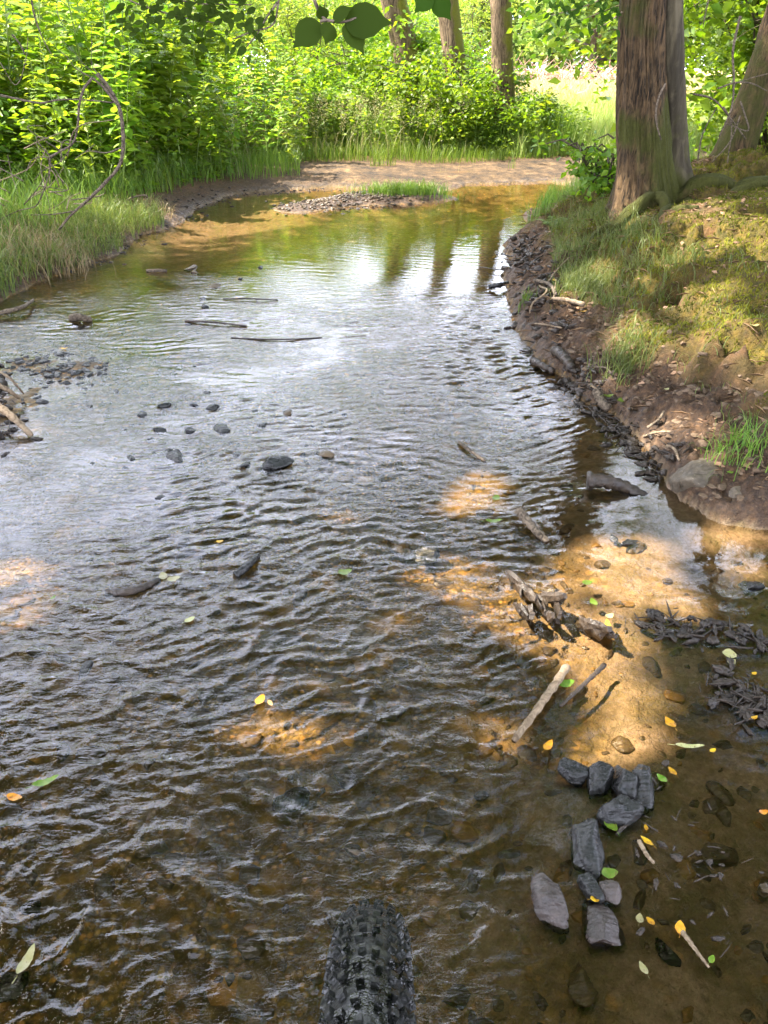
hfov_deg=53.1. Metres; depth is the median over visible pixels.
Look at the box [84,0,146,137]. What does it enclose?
tall plant
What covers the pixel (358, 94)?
path plant
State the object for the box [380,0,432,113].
tree trunk
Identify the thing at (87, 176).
grass tuft
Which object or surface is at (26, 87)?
tall plant
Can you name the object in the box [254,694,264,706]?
fallen leaf
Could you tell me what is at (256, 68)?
tall plant
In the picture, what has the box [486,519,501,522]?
fallen leaf
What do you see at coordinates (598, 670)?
driftwood stick
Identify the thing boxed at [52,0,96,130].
tall plant
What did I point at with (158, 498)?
ripple gravel
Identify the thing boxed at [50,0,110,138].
tall plant
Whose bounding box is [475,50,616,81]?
dead brush
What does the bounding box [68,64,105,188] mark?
tall plant
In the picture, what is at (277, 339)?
floating stick
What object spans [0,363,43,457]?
wet debris
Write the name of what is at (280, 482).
stream stone
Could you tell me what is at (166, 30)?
tall plant
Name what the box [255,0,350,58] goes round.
meadow tree
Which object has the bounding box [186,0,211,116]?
tall plant
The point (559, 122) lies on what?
tall path grass
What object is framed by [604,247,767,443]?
bank grass
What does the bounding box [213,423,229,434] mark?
stream stone
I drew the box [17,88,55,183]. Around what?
tall plant
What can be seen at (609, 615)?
fallen leaf
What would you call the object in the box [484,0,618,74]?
meadow tree
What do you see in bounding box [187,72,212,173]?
tall plant
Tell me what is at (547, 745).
fallen leaf
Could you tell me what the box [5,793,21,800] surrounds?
fallen leaf
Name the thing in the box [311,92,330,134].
path plant
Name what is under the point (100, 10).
tall plant
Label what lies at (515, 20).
meadow tree
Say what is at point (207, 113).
tall plant
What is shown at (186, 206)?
shore debris
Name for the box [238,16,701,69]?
sky
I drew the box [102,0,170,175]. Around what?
tall plant
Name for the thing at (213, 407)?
stream stone
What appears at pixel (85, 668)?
stream stone
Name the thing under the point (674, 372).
leaf litter
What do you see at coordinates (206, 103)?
tall plant
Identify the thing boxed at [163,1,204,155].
tall plant
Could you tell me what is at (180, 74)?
tall plant
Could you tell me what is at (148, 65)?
tall plant
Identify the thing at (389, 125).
path plant
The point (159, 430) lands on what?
stream stone
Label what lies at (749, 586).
stream stone
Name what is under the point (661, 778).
fallen leaf
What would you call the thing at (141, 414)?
stream stone
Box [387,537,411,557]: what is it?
stream stone
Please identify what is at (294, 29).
willow bush
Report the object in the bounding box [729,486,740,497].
rubble stone
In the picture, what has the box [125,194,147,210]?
shore branch
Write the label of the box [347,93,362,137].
path plant
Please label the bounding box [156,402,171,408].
stream stone
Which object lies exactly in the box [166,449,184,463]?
stream stone
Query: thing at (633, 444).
wet debris
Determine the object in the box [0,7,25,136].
tall plant
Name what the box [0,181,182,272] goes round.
dry grass
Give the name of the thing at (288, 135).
tall plant
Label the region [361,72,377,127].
tall plant
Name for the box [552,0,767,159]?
beech shrub
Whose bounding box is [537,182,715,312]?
bank grass
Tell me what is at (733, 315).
bank moss
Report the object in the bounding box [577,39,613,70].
meadow tree
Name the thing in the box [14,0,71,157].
tall plant
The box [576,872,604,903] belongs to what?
slate piece
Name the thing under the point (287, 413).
stream stone
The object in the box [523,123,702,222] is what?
grass
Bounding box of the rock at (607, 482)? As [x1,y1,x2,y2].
[586,471,647,498]
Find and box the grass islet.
[335,177,475,203]
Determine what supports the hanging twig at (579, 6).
hanging from the bank tree at (653, 170)
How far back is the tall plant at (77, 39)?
7.21 m
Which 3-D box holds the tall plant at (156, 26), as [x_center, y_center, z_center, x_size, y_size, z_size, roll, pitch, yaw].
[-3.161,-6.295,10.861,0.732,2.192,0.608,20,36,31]
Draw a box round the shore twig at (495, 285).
[488,281,508,288]
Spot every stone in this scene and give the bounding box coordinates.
[0,377,7,391]
[0,970,28,1002]
[18,899,40,914]
[21,865,37,886]
[44,556,60,564]
[78,660,93,679]
[90,770,108,790]
[127,817,140,827]
[137,410,146,417]
[152,427,166,434]
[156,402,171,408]
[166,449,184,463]
[184,264,197,271]
[185,428,194,434]
[191,270,199,274]
[205,404,219,410]
[207,283,220,289]
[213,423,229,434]
[239,461,250,468]
[243,923,257,932]
[258,455,293,474]
[271,474,287,488]
[272,786,310,812]
[283,409,292,417]
[316,450,334,459]
[344,844,365,861]
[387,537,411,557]
[414,544,439,565]
[567,961,598,1007]
[610,534,617,541]
[620,539,637,547]
[655,937,681,966]
[701,842,738,866]
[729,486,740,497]
[738,581,764,591]
[757,878,767,898]
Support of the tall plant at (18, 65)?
on the ground at (434, 258)
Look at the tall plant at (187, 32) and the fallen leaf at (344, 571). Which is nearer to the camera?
the fallen leaf at (344, 571)
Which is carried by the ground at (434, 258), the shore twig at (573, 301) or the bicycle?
the bicycle
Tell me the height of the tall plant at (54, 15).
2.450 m
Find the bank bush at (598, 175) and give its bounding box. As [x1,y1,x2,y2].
[530,129,616,200]
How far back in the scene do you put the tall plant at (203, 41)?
10.38 m
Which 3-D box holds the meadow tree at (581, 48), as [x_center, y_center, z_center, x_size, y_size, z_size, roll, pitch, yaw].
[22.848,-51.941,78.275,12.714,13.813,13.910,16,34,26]
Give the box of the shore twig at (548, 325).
[534,323,562,328]
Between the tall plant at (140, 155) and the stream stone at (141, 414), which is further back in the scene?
the tall plant at (140, 155)
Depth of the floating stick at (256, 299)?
4.57 m
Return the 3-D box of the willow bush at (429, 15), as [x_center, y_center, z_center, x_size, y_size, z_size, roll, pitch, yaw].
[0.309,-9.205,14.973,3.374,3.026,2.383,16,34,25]
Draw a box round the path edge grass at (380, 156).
[196,130,612,168]
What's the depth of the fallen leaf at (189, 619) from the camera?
1.92 m
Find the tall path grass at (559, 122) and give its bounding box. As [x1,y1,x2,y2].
[309,97,593,155]
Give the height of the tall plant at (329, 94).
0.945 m
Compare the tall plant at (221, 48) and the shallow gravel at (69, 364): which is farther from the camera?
the tall plant at (221, 48)
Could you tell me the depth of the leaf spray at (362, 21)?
1.31 m
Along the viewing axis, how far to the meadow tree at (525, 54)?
78.81 m
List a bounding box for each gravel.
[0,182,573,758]
[0,270,218,435]
[61,365,351,515]
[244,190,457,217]
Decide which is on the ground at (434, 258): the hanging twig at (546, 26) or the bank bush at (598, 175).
the bank bush at (598, 175)
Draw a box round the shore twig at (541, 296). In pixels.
[529,285,547,313]
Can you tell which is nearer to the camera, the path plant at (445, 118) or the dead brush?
the path plant at (445, 118)
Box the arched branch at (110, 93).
[0,0,124,230]
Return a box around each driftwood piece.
[0,371,23,394]
[0,383,20,398]
[0,403,33,436]
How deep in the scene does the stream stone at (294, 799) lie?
1.48 m
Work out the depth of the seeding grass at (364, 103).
10.27 m
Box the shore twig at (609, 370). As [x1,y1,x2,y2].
[593,366,616,378]
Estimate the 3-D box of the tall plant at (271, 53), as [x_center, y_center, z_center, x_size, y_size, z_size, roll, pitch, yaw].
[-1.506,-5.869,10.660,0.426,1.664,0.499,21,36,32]
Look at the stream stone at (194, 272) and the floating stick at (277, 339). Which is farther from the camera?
the stream stone at (194, 272)
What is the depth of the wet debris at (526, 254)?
4.39 m
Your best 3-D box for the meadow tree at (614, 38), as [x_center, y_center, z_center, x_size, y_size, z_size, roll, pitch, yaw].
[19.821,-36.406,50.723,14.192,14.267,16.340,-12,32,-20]
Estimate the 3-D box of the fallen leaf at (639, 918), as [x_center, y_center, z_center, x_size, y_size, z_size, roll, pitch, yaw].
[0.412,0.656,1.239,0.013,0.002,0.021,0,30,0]
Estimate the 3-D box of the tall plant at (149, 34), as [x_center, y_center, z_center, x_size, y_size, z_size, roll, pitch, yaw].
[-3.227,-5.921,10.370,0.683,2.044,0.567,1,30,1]
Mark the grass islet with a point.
(410, 188)
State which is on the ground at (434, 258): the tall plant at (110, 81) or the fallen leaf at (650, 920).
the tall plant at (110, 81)
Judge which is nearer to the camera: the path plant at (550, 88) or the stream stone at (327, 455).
the stream stone at (327, 455)
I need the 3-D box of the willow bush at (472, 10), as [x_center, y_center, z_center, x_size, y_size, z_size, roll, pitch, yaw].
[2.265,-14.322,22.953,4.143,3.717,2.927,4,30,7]
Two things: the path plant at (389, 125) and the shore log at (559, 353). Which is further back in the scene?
the path plant at (389, 125)
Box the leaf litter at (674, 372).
[519,145,767,475]
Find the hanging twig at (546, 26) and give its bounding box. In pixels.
[506,0,568,68]
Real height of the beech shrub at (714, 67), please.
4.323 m
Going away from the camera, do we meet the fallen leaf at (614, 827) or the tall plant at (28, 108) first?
the fallen leaf at (614, 827)
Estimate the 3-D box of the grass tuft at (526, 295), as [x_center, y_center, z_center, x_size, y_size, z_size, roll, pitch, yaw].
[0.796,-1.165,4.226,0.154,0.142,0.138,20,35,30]
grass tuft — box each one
[50,142,134,201]
[86,136,148,188]
[126,143,192,193]
[517,288,534,313]
[580,311,686,389]
[698,405,767,482]
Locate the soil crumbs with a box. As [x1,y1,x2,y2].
[540,290,767,506]
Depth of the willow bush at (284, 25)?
21.33 m
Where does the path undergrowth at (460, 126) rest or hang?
on the ground at (434, 258)
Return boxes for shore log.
[529,357,554,373]
[550,346,575,372]
[591,388,611,411]
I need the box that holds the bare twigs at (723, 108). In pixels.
[655,0,767,163]
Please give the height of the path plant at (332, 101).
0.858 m
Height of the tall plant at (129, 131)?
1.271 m
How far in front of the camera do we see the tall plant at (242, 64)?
9.87 m
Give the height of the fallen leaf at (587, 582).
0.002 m
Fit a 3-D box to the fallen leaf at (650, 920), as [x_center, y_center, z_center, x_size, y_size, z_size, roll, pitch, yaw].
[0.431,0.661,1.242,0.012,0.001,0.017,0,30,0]
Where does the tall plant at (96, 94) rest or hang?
on the ground at (434, 258)
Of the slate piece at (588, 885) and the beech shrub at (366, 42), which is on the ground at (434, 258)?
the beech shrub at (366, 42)
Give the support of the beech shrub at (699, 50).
on the ground at (434, 258)
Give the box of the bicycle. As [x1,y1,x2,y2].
[318,899,416,1023]
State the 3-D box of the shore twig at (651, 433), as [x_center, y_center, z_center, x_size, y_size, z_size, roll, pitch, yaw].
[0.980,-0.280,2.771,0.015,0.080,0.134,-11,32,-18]
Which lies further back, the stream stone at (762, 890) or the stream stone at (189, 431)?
the stream stone at (189, 431)
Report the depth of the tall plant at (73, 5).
9.44 m
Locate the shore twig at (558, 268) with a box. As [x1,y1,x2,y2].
[548,256,569,280]
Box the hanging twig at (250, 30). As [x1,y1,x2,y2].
[220,0,279,65]
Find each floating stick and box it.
[0,299,33,314]
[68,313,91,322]
[104,578,160,598]
[146,269,166,272]
[184,320,246,326]
[223,298,277,301]
[231,337,321,339]
[233,553,259,578]
[637,839,654,863]
[680,930,709,967]
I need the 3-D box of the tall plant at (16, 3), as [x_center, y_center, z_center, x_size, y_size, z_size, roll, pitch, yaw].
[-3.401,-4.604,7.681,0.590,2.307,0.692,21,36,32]
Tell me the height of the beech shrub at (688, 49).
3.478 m
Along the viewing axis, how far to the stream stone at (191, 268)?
5.31 m
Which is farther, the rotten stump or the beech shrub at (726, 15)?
the beech shrub at (726, 15)
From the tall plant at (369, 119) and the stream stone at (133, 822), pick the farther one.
the tall plant at (369, 119)
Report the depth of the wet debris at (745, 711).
1.68 m
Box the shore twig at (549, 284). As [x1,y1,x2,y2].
[533,278,556,295]
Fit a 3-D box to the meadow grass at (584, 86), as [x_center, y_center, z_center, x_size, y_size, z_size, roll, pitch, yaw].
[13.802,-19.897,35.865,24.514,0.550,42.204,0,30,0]
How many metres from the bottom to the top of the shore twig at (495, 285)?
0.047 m
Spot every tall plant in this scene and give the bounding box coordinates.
[0,0,34,172]
[0,2,32,106]
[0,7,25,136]
[0,11,9,91]
[0,51,33,164]
[0,65,31,168]
[0,66,14,182]
[0,71,20,182]
[0,85,23,168]
[4,0,65,151]
[5,0,77,121]
[9,0,43,88]
[9,21,74,167]
[13,0,67,182]
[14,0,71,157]
[14,0,91,164]
[16,52,54,162]
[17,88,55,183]
[19,58,63,166]
[23,39,77,177]
[31,32,80,189]
[44,0,108,156]
[45,11,75,124]
[50,0,78,88]
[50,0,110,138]
[50,19,79,152]
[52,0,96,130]
[54,33,88,135]
[61,0,118,162]
[61,2,99,86]
[64,0,107,111]
[64,2,97,97]
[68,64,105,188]
[76,0,119,159]
[79,0,133,151]
[81,0,118,148]
[83,5,123,182]
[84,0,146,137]
[86,0,149,169]
[90,0,144,157]
[92,26,142,110]
[94,31,136,188]
[101,62,155,173]
[102,0,163,155]
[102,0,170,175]
[104,40,145,188]
[116,74,149,189]
[120,2,169,158]
[124,9,158,138]
[133,0,178,150]
[137,42,170,160]
[140,1,157,69]
[141,0,161,142]
[142,0,164,71]
[144,2,183,150]
[144,11,189,154]
[146,0,193,178]
[147,48,182,163]
[148,29,191,176]
[152,19,196,150]
[155,2,197,151]
[156,21,194,149]
[162,0,202,116]
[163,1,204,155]
[165,29,209,159]
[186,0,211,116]
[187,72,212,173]
[189,2,217,143]
[189,12,220,123]
[194,4,220,84]
[195,73,225,162]
[197,52,228,146]
[197,68,220,167]
[203,7,236,93]
[204,82,227,161]
[206,63,241,169]
[206,103,229,178]
[211,0,246,111]
[214,55,242,140]
[221,56,248,158]
[221,77,244,174]
[223,68,241,107]
[228,39,264,136]
[237,84,248,131]
[241,36,262,140]
[242,79,264,151]
[248,61,275,166]
[249,56,274,128]
[253,72,271,128]
[258,67,276,126]
[259,38,288,139]
[262,19,291,144]
[263,10,301,146]
[270,54,293,156]
[277,96,300,169]
[283,58,311,162]
[300,57,317,122]
[306,84,323,141]
[318,80,337,134]
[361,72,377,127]
[361,104,374,149]
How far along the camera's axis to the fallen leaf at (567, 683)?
1.73 m
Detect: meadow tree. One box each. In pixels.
[151,0,288,52]
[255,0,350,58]
[347,0,439,54]
[411,0,568,68]
[433,11,533,66]
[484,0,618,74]
[512,0,579,75]
[512,0,602,76]
[558,36,613,76]
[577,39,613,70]
[581,0,722,72]
[687,4,746,71]
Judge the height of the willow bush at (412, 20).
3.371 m
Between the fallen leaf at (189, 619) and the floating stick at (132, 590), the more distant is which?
the floating stick at (132, 590)
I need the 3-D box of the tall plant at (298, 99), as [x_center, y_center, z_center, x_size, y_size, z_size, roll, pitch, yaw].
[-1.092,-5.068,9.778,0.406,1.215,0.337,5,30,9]
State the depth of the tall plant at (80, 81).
8.90 m
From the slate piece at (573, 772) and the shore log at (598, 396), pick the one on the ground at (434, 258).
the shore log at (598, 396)
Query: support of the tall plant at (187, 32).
on the ground at (434, 258)
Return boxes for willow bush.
[0,0,99,43]
[46,2,262,87]
[99,0,366,127]
[215,0,380,109]
[234,0,368,75]
[246,0,435,93]
[325,0,481,76]
[372,0,435,58]
[412,0,525,82]
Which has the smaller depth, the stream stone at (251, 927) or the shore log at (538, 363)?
the stream stone at (251, 927)
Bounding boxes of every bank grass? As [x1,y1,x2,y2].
[0,172,175,300]
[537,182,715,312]
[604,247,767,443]
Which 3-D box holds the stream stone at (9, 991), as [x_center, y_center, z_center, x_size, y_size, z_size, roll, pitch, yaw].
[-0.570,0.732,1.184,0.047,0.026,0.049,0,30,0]
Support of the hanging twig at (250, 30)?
hanging from the bank tree at (653, 170)
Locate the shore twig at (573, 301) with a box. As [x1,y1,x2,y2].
[551,297,584,306]
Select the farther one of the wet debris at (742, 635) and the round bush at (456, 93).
the round bush at (456, 93)
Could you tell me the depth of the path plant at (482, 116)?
10.74 m
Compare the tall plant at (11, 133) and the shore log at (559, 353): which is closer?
the shore log at (559, 353)
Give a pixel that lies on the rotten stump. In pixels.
(596, 629)
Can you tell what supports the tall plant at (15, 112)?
on the ground at (434, 258)
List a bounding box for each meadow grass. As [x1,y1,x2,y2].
[508,92,767,165]
[515,76,741,110]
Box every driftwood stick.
[457,440,485,461]
[511,664,570,742]
[514,507,548,544]
[559,663,606,707]
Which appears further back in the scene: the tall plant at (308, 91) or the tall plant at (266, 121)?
the tall plant at (308, 91)
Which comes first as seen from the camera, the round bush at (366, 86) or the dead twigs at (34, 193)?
the dead twigs at (34, 193)
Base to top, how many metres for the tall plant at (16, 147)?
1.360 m
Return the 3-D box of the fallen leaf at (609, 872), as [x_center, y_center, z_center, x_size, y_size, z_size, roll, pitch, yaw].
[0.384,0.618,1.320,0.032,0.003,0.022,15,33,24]
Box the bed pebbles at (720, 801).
[0,367,767,1023]
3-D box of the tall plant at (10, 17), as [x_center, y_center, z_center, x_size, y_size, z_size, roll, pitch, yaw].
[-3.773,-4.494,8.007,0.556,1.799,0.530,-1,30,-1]
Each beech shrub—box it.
[92,0,264,90]
[247,0,437,89]
[458,0,767,152]
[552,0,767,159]
[684,0,764,110]
[684,0,765,124]
[684,3,747,81]
[685,0,766,73]
[695,0,767,128]
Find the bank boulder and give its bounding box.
[669,458,717,492]
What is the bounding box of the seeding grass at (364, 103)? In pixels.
[179,85,470,172]
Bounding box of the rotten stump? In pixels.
[505,569,616,640]
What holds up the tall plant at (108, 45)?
on the ground at (434, 258)
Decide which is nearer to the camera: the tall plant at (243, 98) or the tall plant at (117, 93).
the tall plant at (117, 93)
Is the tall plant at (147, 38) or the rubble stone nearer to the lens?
the rubble stone
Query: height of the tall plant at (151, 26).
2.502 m
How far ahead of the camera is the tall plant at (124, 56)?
7.94 m
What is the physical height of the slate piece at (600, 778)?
0.055 m
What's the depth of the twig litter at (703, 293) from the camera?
3.57 m
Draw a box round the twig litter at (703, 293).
[505,161,767,501]
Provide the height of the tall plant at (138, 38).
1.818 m
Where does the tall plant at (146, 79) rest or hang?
on the ground at (434, 258)
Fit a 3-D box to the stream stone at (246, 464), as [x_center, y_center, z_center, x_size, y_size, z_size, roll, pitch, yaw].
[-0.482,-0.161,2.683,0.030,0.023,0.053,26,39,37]
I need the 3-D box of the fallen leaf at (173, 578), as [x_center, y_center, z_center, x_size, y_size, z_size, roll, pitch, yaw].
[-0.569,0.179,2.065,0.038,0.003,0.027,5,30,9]
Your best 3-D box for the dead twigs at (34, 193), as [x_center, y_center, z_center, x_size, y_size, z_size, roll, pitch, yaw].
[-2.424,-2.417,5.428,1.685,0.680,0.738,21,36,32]
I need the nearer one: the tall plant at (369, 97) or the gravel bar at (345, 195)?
the gravel bar at (345, 195)
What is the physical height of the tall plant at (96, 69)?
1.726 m
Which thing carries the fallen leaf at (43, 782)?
on the stream water at (542, 188)
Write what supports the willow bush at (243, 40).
on the ground at (434, 258)
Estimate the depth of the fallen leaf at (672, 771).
1.50 m
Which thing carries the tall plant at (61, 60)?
on the ground at (434, 258)
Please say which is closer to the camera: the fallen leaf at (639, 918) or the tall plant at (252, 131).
the fallen leaf at (639, 918)
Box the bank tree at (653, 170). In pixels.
[589,0,767,242]
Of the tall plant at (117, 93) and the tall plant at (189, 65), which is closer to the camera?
the tall plant at (117, 93)
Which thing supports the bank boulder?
on the ground at (434, 258)
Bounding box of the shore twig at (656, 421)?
[647,411,664,428]
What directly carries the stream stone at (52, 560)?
in the stream water at (542, 188)
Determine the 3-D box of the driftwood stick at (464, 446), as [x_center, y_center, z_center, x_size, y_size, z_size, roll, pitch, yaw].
[0.312,-0.220,2.767,0.023,0.022,0.172,-14,33,-23]
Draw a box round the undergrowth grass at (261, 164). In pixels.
[0,140,303,244]
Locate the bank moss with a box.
[541,145,767,410]
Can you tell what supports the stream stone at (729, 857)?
on the ground at (434, 258)
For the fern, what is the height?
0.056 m
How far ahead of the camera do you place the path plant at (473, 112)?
10.75 m
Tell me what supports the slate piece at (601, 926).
on the ground at (434, 258)
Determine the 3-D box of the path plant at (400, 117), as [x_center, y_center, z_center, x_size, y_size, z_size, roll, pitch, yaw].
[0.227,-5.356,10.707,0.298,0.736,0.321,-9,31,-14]
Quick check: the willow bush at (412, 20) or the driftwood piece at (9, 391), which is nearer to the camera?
the driftwood piece at (9, 391)
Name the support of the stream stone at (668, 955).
on the ground at (434, 258)
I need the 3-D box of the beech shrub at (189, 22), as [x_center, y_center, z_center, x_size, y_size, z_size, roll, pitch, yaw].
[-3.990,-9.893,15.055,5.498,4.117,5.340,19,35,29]
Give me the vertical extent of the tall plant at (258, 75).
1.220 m
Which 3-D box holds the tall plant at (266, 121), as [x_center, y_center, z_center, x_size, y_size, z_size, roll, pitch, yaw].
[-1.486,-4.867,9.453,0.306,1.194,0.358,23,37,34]
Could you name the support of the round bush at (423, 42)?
on the ground at (434, 258)
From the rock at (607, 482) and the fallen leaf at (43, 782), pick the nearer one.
the fallen leaf at (43, 782)
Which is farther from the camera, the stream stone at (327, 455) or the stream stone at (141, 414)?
the stream stone at (141, 414)
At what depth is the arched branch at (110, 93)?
5.13 m
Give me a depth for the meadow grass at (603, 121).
12.14 m
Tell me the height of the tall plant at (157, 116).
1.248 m
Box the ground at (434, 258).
[0,70,767,1023]
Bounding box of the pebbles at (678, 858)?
[615,760,763,957]
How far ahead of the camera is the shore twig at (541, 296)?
4.04 m
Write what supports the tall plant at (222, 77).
on the ground at (434, 258)
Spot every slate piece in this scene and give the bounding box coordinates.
[530,872,568,934]
[557,757,587,787]
[570,818,604,882]
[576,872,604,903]
[581,898,624,946]
[586,761,614,798]
[596,794,643,829]
[599,880,621,907]
[611,765,637,798]
[632,764,654,815]
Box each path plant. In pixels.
[289,65,312,134]
[303,97,317,142]
[306,74,322,117]
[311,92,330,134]
[320,88,339,135]
[325,103,344,150]
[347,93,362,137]
[352,83,371,134]
[384,74,403,126]
[384,112,396,138]
[390,98,410,145]
[439,98,455,143]
[461,100,482,148]
[480,95,495,144]
[533,88,557,138]
[541,87,559,122]
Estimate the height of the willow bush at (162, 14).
6.807 m
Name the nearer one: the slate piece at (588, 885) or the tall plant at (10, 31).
the slate piece at (588, 885)
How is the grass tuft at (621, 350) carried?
on the ground at (434, 258)
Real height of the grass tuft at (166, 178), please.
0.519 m
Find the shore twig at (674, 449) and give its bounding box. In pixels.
[665,444,679,460]
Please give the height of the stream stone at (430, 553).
0.041 m
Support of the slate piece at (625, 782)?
on the stream water at (542, 188)
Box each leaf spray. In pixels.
[293,0,392,54]
[414,0,450,19]
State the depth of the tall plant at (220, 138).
8.69 m
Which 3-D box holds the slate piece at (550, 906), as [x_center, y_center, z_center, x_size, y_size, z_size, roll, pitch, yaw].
[0.270,0.642,1.265,0.057,0.056,0.081,0,30,0]
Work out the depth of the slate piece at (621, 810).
1.40 m
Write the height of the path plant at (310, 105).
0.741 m
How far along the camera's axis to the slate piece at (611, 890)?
1.28 m
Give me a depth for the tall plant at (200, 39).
10.38 m
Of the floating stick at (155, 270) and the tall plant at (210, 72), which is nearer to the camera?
the floating stick at (155, 270)
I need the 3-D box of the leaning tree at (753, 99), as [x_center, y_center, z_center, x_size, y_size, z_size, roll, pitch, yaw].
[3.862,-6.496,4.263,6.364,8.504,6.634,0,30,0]
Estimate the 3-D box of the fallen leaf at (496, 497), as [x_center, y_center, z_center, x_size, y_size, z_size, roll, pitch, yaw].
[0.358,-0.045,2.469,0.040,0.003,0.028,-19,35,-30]
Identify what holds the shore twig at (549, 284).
on the ground at (434, 258)
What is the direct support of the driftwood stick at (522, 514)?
on the stream water at (542, 188)
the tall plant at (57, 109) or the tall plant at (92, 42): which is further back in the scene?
the tall plant at (92, 42)
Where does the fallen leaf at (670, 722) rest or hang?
on the stream water at (542, 188)
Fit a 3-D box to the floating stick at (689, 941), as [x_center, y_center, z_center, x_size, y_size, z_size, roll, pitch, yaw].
[0.485,0.683,1.203,0.012,0.017,0.059,-12,32,-20]
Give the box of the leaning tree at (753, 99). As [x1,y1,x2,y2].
[709,3,767,156]
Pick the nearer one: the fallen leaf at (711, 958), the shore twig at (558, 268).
the fallen leaf at (711, 958)
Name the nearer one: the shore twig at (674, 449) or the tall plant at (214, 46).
the shore twig at (674, 449)
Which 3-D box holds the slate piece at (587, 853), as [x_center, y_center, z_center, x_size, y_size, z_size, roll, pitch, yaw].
[0.359,0.602,1.362,0.062,0.061,0.120,0,30,0]
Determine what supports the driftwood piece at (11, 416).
on the stream water at (542, 188)
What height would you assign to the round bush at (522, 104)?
1.250 m
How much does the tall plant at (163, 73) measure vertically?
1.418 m
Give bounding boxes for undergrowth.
[0,90,310,191]
[280,102,597,156]
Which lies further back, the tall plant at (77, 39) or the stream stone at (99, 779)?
the tall plant at (77, 39)
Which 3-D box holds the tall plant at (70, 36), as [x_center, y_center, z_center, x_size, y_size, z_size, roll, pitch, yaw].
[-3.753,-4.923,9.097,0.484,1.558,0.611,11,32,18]
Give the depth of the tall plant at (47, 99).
7.05 m
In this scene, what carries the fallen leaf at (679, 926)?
on the stream water at (542, 188)
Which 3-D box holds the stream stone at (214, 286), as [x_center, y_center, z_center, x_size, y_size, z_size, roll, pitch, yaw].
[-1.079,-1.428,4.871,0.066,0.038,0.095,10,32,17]
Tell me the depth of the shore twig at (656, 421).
2.81 m
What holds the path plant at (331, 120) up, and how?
on the ground at (434, 258)
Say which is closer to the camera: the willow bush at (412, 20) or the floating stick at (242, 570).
the floating stick at (242, 570)
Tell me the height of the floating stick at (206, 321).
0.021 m
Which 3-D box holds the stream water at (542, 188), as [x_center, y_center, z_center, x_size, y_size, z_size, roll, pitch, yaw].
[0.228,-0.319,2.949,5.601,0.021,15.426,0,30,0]
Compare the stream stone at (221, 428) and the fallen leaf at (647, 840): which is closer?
the fallen leaf at (647, 840)
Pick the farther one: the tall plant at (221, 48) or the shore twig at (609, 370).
the tall plant at (221, 48)
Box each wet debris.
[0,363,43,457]
[496,227,586,353]
[547,357,690,483]
[625,601,767,654]
[699,656,767,735]
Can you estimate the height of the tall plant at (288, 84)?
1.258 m
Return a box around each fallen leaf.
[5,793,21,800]
[12,943,34,983]
[25,774,58,788]
[159,572,166,581]
[164,576,179,580]
[183,616,194,622]
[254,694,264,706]
[334,569,351,574]
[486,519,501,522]
[492,494,499,500]
[543,740,552,749]
[560,679,573,686]
[582,580,592,584]
[590,598,597,607]
[600,868,617,877]
[604,822,619,835]
[605,613,612,617]
[636,913,643,925]
[639,961,648,976]
[640,835,654,846]
[646,917,655,925]
[657,774,668,783]
[665,716,675,728]
[668,743,703,747]
[668,766,678,777]
[675,920,685,936]
[708,955,714,962]
[722,649,736,657]
[759,810,767,814]
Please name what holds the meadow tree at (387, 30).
on the ground at (434, 258)
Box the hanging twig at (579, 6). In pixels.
[535,0,622,56]
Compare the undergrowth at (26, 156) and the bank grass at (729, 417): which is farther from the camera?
the undergrowth at (26, 156)
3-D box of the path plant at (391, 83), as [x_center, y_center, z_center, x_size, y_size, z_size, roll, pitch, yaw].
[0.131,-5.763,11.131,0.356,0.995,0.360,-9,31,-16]
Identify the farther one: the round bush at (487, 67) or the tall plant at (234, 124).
the round bush at (487, 67)
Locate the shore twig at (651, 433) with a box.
[642,431,671,437]
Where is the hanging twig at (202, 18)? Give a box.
[95,0,266,54]
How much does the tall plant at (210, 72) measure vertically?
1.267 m
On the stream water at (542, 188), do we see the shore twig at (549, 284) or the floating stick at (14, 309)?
the floating stick at (14, 309)
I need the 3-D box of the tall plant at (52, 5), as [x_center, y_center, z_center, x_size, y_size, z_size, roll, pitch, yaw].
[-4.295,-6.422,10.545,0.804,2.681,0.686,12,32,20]
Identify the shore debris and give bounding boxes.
[61,226,164,267]
[117,193,233,244]
[199,186,331,199]
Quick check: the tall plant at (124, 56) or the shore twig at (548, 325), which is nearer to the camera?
the shore twig at (548, 325)
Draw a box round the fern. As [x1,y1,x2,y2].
[531,216,567,225]
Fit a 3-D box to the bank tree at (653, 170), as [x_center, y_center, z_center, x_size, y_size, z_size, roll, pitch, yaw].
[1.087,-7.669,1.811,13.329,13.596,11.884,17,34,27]
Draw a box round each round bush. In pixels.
[271,30,395,142]
[326,40,463,141]
[330,0,490,123]
[362,42,512,150]
[429,35,530,107]
[440,56,558,155]
[500,88,567,135]
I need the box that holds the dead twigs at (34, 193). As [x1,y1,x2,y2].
[0,119,113,215]
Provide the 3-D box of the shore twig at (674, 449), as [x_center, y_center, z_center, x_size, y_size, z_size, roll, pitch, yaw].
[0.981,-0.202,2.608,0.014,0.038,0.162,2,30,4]

